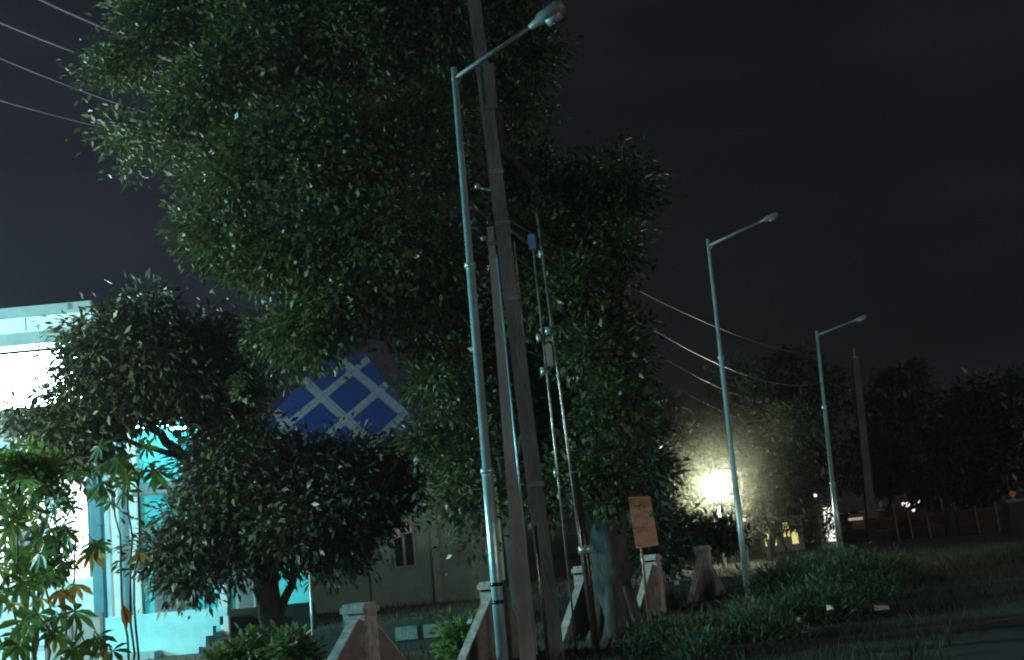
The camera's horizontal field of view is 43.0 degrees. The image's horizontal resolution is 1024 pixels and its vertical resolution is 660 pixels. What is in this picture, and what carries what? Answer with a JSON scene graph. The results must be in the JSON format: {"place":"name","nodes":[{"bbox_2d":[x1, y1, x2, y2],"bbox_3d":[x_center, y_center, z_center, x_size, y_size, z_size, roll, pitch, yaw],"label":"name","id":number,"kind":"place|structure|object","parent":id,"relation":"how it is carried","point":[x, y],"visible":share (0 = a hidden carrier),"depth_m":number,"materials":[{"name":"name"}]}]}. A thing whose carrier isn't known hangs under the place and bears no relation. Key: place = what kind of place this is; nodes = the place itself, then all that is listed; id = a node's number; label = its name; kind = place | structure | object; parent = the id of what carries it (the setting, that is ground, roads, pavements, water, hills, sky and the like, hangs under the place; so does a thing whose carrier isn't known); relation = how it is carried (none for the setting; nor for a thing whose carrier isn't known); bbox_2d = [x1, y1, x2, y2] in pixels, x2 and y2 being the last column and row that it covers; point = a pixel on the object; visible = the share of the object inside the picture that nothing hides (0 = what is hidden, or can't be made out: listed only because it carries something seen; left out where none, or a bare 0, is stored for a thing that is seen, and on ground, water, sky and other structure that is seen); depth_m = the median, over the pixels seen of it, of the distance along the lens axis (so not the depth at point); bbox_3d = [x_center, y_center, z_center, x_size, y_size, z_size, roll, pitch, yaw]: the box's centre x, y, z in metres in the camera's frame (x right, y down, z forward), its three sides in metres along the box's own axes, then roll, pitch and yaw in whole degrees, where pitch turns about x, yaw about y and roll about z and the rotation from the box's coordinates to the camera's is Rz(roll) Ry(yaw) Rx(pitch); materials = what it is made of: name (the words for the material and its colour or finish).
{"place":"outdoors","nodes":[
{"label":"outdoors","id":0,"kind":"place"},
{"bbox_2d":[0,630,223,659],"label":"courtyard","id":1,"kind":"structure","parent":0,"point":[154,654],"depth_m":23.45,"materials":[{"name":"concrete"}]},
{"bbox_2d":[0,0,1023,540],"label":"sky","id":2,"kind":"structure","parent":0,"point":[885,138],"materials":[{"name":"black"}]},
{"bbox_2d":[146,494,1023,659],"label":"ground","id":3,"kind":"structure","parent":0,"point":[962,642],"depth_m":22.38,"materials":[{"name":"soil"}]},
{"bbox_2d":[0,488,78,659],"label":"cassava plant","id":4,"kind":"object","parent":3,"relation":"on","point":[24,591],"visible":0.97,"depth_m":11.90,"materials":[{"name":"green plant"}]},
{"bbox_2d":[0,434,87,659],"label":"broadleaf shrub","id":5,"kind":"object","parent":3,"relation":"on","point":[28,463],"visible":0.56,"depth_m":15.34,"materials":[{"name":"green plant"}]},
{"bbox_2d":[2,466,112,659],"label":"cassava plant","id":6,"kind":"object","parent":3,"relation":"on","point":[65,536],"visible":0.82,"depth_m":12.43,"materials":[{"name":"green plant"}]},
{"bbox_2d":[0,599,131,659],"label":"cassava plant","id":7,"kind":"object","parent":3,"relation":"on","point":[18,637],"visible":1,"depth_m":11.00,"materials":[{"name":"green plant"}]},
{"bbox_2d":[44,612,104,659],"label":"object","id":8,"kind":"structure","parent":3,"relation":"on","point":[98,622],"depth_m":21.57,"materials":[{"name":"paint"}]},
{"bbox_2d":[75,437,173,659],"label":"cassava plant","id":9,"kind":"object","parent":3,"relation":"on","point":[124,470],"visible":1,"depth_m":13.01,"materials":[{"name":"green plant"}]},
{"bbox_2d":[0,300,312,645],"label":"shop building","id":10,"kind":"structure","parent":3,"relation":"on","point":[19,331],"depth_m":28.49,"materials":[{"name":"teal paint"}]},
{"bbox_2d":[0,478,89,583],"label":"shop window","id":11,"kind":"structure","parent":10,"relation":"in","point":[82,524],"depth_m":29.19,"materials":[{"name":"white glass"}]},
{"bbox_2d":[152,527,188,612],"bbox_3d":[-7.501,5.491,28.577,0.727,2.341,0.047,-5,-9,0],"label":"door","id":12,"kind":"structure","parent":10,"relation":"in","point":[158,603],"depth_m":28.48,"materials":[{"name":"grey metal"}]},
{"bbox_2d":[234,570,256,608],"bbox_3d":[-5.841,5.766,28.500,0.441,1.144,0.067,-5,-9,0],"label":"window","id":13,"kind":"structure","parent":10,"relation":"in","point":[248,601],"depth_m":28.45,"materials":[{"name":"paint"}]},
{"bbox_2d":[105,606,229,656],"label":"stepped wall","id":14,"kind":"structure","parent":3,"relation":"on","point":[172,633],"depth_m":23.54,"materials":[{"name":"paint"}]},
{"bbox_2d":[0,267,447,636],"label":"mango tree","id":15,"kind":"object","parent":3,"relation":"on","point":[261,515],"visible":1,"depth_m":22.03,"materials":[{"name":"green plant"}]},
{"bbox_2d":[199,621,289,659],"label":"bush","id":16,"kind":"object","parent":3,"relation":"on","point":[237,648],"visible":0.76,"depth_m":17.95,"materials":[{"name":"green plant"}]},
{"bbox_2d":[230,602,315,641],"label":"wall","id":17,"kind":"structure","parent":3,"relation":"on","point":[298,613],"depth_m":24.13,"materials":[{"name":"grey concrete"}]},
{"bbox_2d":[255,619,329,659],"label":"bush","id":18,"kind":"object","parent":3,"relation":"on","point":[298,645],"visible":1,"depth_m":17.51,"materials":[{"name":"green plant"}]},
{"bbox_2d":[309,574,313,635],"bbox_3d":[-2.917,4.327,19.003,0.059,1.489,0.037,-5,-9,0],"label":"marker rod","id":19,"kind":"object","parent":3,"relation":"on","point":[311,607],"visible":0.76,"depth_m":19.03,"materials":[{"name":"white metal"}]},
{"bbox_2d":[327,601,406,659],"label":"wall pier","id":20,"kind":"structure","parent":3,"relation":"on","point":[363,636],"depth_m":13.57,"materials":[{"name":"paint"}]},
{"bbox_2d":[55,0,689,640],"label":"broadleaf tree","id":21,"kind":"object","parent":3,"relation":"on","point":[387,58],"visible":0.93,"depth_m":20.27,"materials":[{"name":"green plant"}]},
{"bbox_2d":[256,354,504,613],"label":"dark house","id":22,"kind":"structure","parent":3,"relation":"on","point":[414,570],"depth_m":34.56,"materials":[{"name":"grey paint"}]},
{"bbox_2d":[392,520,418,568],"bbox_3d":[-2.876,5.690,34.539,0.696,1.239,0.078,-5,-9,0],"label":"window","id":23,"kind":"structure","parent":22,"relation":"in","point":[406,558],"depth_m":34.52,"materials":[{"name":"black glass"}]},
{"bbox_2d":[306,615,472,657],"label":"wall","id":24,"kind":"structure","parent":3,"relation":"on","point":[412,634],"depth_m":19.74,"materials":[{"name":"grey concrete"}]},
{"bbox_2d":[428,606,478,659],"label":"bush","id":25,"kind":"object","parent":3,"relation":"on","point":[454,639],"visible":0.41,"depth_m":16.88,"materials":[{"name":"green plant"}]},
{"bbox_2d":[460,104,515,611],"bbox_3d":[-0.465,0.418,27.270,0.600,11.508,0.300,-5,-9,0],"label":"utility pole","id":26,"kind":"object","parent":3,"relation":"on","point":[506,531],"depth_m":26.52,"materials":[{"name":"grey grey steel"}]},
{"bbox_2d":[0,57,411,164],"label":"cable","id":27,"kind":"object","parent":26,"relation":"attached to","point":[72,86],"visible":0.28,"depth_m":24.30,"materials":[{"name":"black rubber"}]},
{"bbox_2d":[0,100,421,175],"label":"cable","id":28,"kind":"object","parent":26,"relation":"attached to","point":[64,117],"visible":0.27,"depth_m":24.11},
{"bbox_2d":[0,21,451,127],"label":"cable","id":29,"kind":"object","parent":26,"relation":"attached to","point":[34,36],"visible":0.12,"depth_m":24.23,"materials":[{"name":"black rubber"}]},
{"bbox_2d":[39,0,450,113],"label":"cable","id":30,"kind":"object","parent":26,"relation":"attached to","point":[71,13],"visible":0.15,"depth_m":24.60,"materials":[{"name":"black rubber"}]},
{"bbox_2d":[457,580,539,659],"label":"wall pier","id":31,"kind":"structure","parent":3,"relation":"on","point":[479,643],"depth_m":16.48,"materials":[{"name":"paint"}]},
{"bbox_2d":[451,0,565,659],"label":"street lamp","id":32,"kind":"object","parent":3,"relation":"on","point":[552,13],"visible":1,"depth_m":14.59,"materials":[{"name":"grey metal"}]},
{"bbox_2d":[486,226,537,659],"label":"utility pole","id":33,"kind":"object","parent":3,"relation":"on","point":[527,643],"visible":1,"depth_m":15.43,"materials":[{"name":"concrete"}]},
{"bbox_2d":[468,0,564,659],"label":"utility pole","id":34,"kind":"object","parent":3,"relation":"on","point":[485,72],"visible":1,"depth_m":16.70,"materials":[{"name":"concrete"}]},
{"bbox_2d":[505,250,850,409],"bbox_3d":[7.318,1.132,35.906,0.018,2.206,41.088,-8,-9,20],"label":"cable","id":35,"kind":"object","parent":34,"relation":"attached to","point":[656,353],"visible":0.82,"depth_m":24.75,"materials":[{"name":"black rubber"}]},
{"bbox_2d":[503,223,854,385],"bbox_3d":[7.253,0.303,36.037,0.035,2.741,41.106,-9,-9,20],"label":"cable","id":36,"kind":"object","parent":34,"relation":"attached to","point":[552,260],"visible":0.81,"depth_m":25.81,"materials":[{"name":"black rubber"}]},
{"bbox_2d":[508,273,853,433],"bbox_3d":[7.380,1.922,35.782,0.016,1.809,41.073,-8,-9,20],"label":"cable","id":37,"kind":"object","parent":34,"relation":"attached to","point":[659,377],"visible":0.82,"depth_m":24.67,"materials":[{"name":"black rubber"}]},
{"bbox_2d":[514,241,529,380],"bbox_3d":[0.321,1.616,17.558,0.079,5.795,0.022,-5,-9,0],"label":"service pipe","id":38,"kind":"object","parent":3,"relation":"on","point":[520,299],"visible":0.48,"depth_m":17.87,"materials":[{"name":"grey metal"}]},
{"bbox_2d":[533,526,549,659],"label":"service pipe","id":39,"kind":"object","parent":3,"relation":"on","point":[541,594],"visible":1,"depth_m":15.68,"materials":[{"name":"grey metal"}]},
{"bbox_2d":[528,234,577,655],"bbox_3d":[0.532,1.539,16.923,0.155,5.713,0.128,-5,-9,0],"label":"service pipe","id":40,"kind":"object","parent":3,"relation":"on","point":[532,241],"visible":1,"depth_m":17.01,"materials":[{"name":"metal"}]},
{"bbox_2d":[536,212,592,650],"bbox_3d":[0.689,1.383,17.250,0.279,6.094,0.130,-5,-9,0],"label":"service pipe","id":41,"kind":"object","parent":3,"relation":"on","point":[549,354],"visible":0.92,"depth_m":17.37,"materials":[{"name":"metal"}]},
{"bbox_2d":[561,565,593,642],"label":"wall pier","id":42,"kind":"structure","parent":3,"relation":"on","point":[580,610],"depth_m":19.43,"materials":[{"name":"paint"}]},
{"bbox_2d":[571,472,601,659],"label":"service pipe","id":43,"kind":"object","parent":3,"relation":"on","point":[585,549],"visible":1,"depth_m":15.89,"materials":[{"name":"grey metal"}]},
{"bbox_2d":[628,496,658,629],"bbox_3d":[1.895,3.386,18.011,0.351,2.171,0.120,-5,-9,0],"label":"notice board","id":44,"kind":"object","parent":3,"relation":"on","point":[644,528],"visible":0.89,"depth_m":18.07,"materials":[{"name":"brown wood"}]},
{"bbox_2d":[611,386,697,583],"bbox_3d":[3.367,4.095,32.920,2.986,5.244,2.870,2,-12,-39],"label":"broadleaf tree","id":45,"kind":"object","parent":3,"relation":"on","point":[668,548],"visible":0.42,"depth_m":32.30,"materials":[{"name":"green plant"}]},
{"bbox_2d":[637,554,679,617],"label":"wall pier","id":46,"kind":"structure","parent":3,"relation":"on","point":[659,591],"depth_m":22.85,"materials":[{"name":"paint"}]},
{"bbox_2d":[644,385,725,566],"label":"broadleaf tree","id":47,"kind":"object","parent":3,"relation":"on","point":[696,443],"visible":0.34,"depth_m":42.62,"materials":[{"name":"green plant"}]},
{"bbox_2d":[627,486,760,578],"bbox_3d":[4.815,5.597,35.470,3.985,2.756,2.475,-5,-9,0],"label":"bush","id":48,"kind":"object","parent":3,"relation":"on","point":[718,536],"visible":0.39,"depth_m":35.10,"materials":[{"name":"green plant"}]},
{"bbox_2d":[687,545,725,602],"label":"wall pier","id":49,"kind":"structure","parent":3,"relation":"on","point":[705,578],"depth_m":25.93,"materials":[{"name":"paint"}]},
{"bbox_2d":[703,474,729,566],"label":"floodlight","id":50,"kind":"object","parent":3,"relation":"on","point":[716,487],"visible":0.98,"depth_m":41.35,"materials":[{"name":"white metal"}]},
{"bbox_2d":[706,212,778,600],"bbox_3d":[4.685,1.529,24.271,1.476,7.463,0.132,-8,-9,19],"label":"street lamp","id":51,"kind":"object","parent":3,"relation":"on","point":[734,477],"visible":0.97,"depth_m":24.46,"materials":[{"name":"grey metal"}]},
{"bbox_2d":[678,351,813,562],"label":"broadleaf tree","id":52,"kind":"object","parent":3,"relation":"on","point":[744,442],"visible":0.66,"depth_m":43.80,"materials":[{"name":"green plant"}]},
{"bbox_2d":[742,518,749,565],"bbox_3d":[7.188,6.546,39.871,0.123,1.569,0.123,-2,-10,-22],"label":"distant lamp","id":53,"kind":"object","parent":3,"relation":"on","point":[744,519],"visible":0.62,"depth_m":39.83,"materials":[{"name":"grey metal"}]},
{"bbox_2d":[601,536,941,659],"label":"weeds","id":54,"kind":"object","parent":3,"relation":"on","point":[830,578],"visible":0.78,"depth_m":18.23,"materials":[{"name":"green plant"}]},
{"bbox_2d":[826,605,833,610],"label":"litter","id":55,"kind":"object","parent":54,"relation":"on","point":[830,607],"visible":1,"depth_m":17.74,"materials":[{"name":"white paper"}]},
{"bbox_2d":[874,605,889,610],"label":"litter","id":56,"kind":"object","parent":54,"relation":"on","point":[880,607],"visible":1,"depth_m":18.12,"materials":[{"name":"white paper"}]},
{"bbox_2d":[753,515,804,552],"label":"kiosk","id":57,"kind":"object","parent":3,"relation":"on","point":[791,541],"visible":0.56,"depth_m":51.19,"materials":[{"name":"grey"}]},
{"bbox_2d":[747,507,815,552],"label":"broadleaf tree","id":58,"kind":"object","parent":3,"relation":"on","point":[793,527],"visible":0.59,"depth_m":49.19,"materials":[{"name":"green plant"}]},
{"bbox_2d":[727,389,836,561],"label":"broadleaf tree","id":59,"kind":"object","parent":3,"relation":"on","point":[771,481],"visible":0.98,"depth_m":41.96,"materials":[{"name":"green plant"}]},
{"bbox_2d":[743,339,876,518],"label":"broadleaf tree","id":60,"kind":"object","parent":3,"relation":"on","point":[791,366],"visible":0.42,"depth_m":59.28,"materials":[{"name":"green plant"}]},
{"bbox_2d":[814,494,821,547],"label":"distant lamp","id":61,"kind":"object","parent":3,"relation":"on","point":[815,495],"visible":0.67,"depth_m":51.30,"materials":[{"name":"grey metal"}]},
{"bbox_2d":[801,488,852,548],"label":"broadleaf tree","id":62,"kind":"object","parent":3,"relation":"on","point":[825,525],"visible":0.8,"depth_m":44.77,"materials":[{"name":"green plant"}]},
{"bbox_2d":[817,498,843,549],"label":"lit booth","id":63,"kind":"object","parent":3,"relation":"on","point":[832,540],"visible":0.34,"depth_m":46.35,"materials":[{"name":"white"}]},
{"bbox_2d":[815,315,866,554],"bbox_3d":[10.071,3.294,38.411,1.721,7.403,0.182,-8,-9,16],"label":"street lamp","id":64,"kind":"object","parent":3,"relation":"on","point":[832,482],"visible":0.95,"depth_m":38.58,"materials":[{"name":"grey metal"}]},
{"bbox_2d":[851,349,875,518],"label":"utility pole","id":65,"kind":"object","parent":3,"relation":"on","point":[868,495],"visible":0.85,"depth_m":54.59,"materials":[{"name":"concrete"}]},
{"bbox_2d":[501,215,853,356],"bbox_3d":[7.209,-0.220,36.118,0.018,2.262,41.107,-9,-9,20],"label":"cable","id":66,"kind":"object","parent":65,"relation":"hanging from","point":[659,300],"visible":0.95,"depth_m":24.80,"materials":[{"name":"black rubber"}]},
{"bbox_2d":[843,355,954,516],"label":"broadleaf tree","id":67,"kind":"object","parent":3,"relation":"on","point":[898,402],"visible":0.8,"depth_m":64.75,"materials":[{"name":"green plant"}]},
{"bbox_2d":[876,497,1003,540],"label":"post fence","id":68,"kind":"object","parent":3,"relation":"on","point":[944,522],"visible":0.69,"depth_m":51.20,"materials":[{"name":"brown wood"}]},
{"bbox_2d":[900,375,1010,512],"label":"broadleaf tree","id":69,"kind":"object","parent":3,"relation":"on","point":[947,478],"visible":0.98,"depth_m":56.98,"materials":[{"name":"green plant"}]},
{"bbox_2d":[960,360,1023,507],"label":"broadleaf tree","id":70,"kind":"object","parent":3,"relation":"on","point":[1005,453],"visible":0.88,"depth_m":56.76,"materials":[{"name":"green plant"}]},
{"bbox_2d":[999,498,1023,531],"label":"gate pillar","id":71,"kind":"structure","parent":3,"relation":"on","point":[1013,511],"depth_m":48.97,"materials":[{"name":"paint"}]},
{"bbox_2d":[1009,491,1014,498],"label":"red lamp","id":72,"kind":"object","parent":71,"relation":"on","point":[1012,494],"visible":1,"depth_m":49.30,"materials":[{"name":"red plastic"}]},
{"bbox_2d":[839,509,884,542],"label":"shed","id":73,"kind":"structure","parent":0,"point":[855,521],"depth_m":55.16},
{"bbox_2d":[864,506,1005,541],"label":"red wall","id":74,"kind":"structure","parent":0,"point":[873,526],"depth_m":52.78,"materials":[{"name":"paint"}]},
{"bbox_2d":[955,601,1023,659],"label":"road","id":75,"kind":"structure","parent":0,"point":[1003,639],"depth_m":13.84,"materials":[{"name":"grey asphalt"}]}
]}

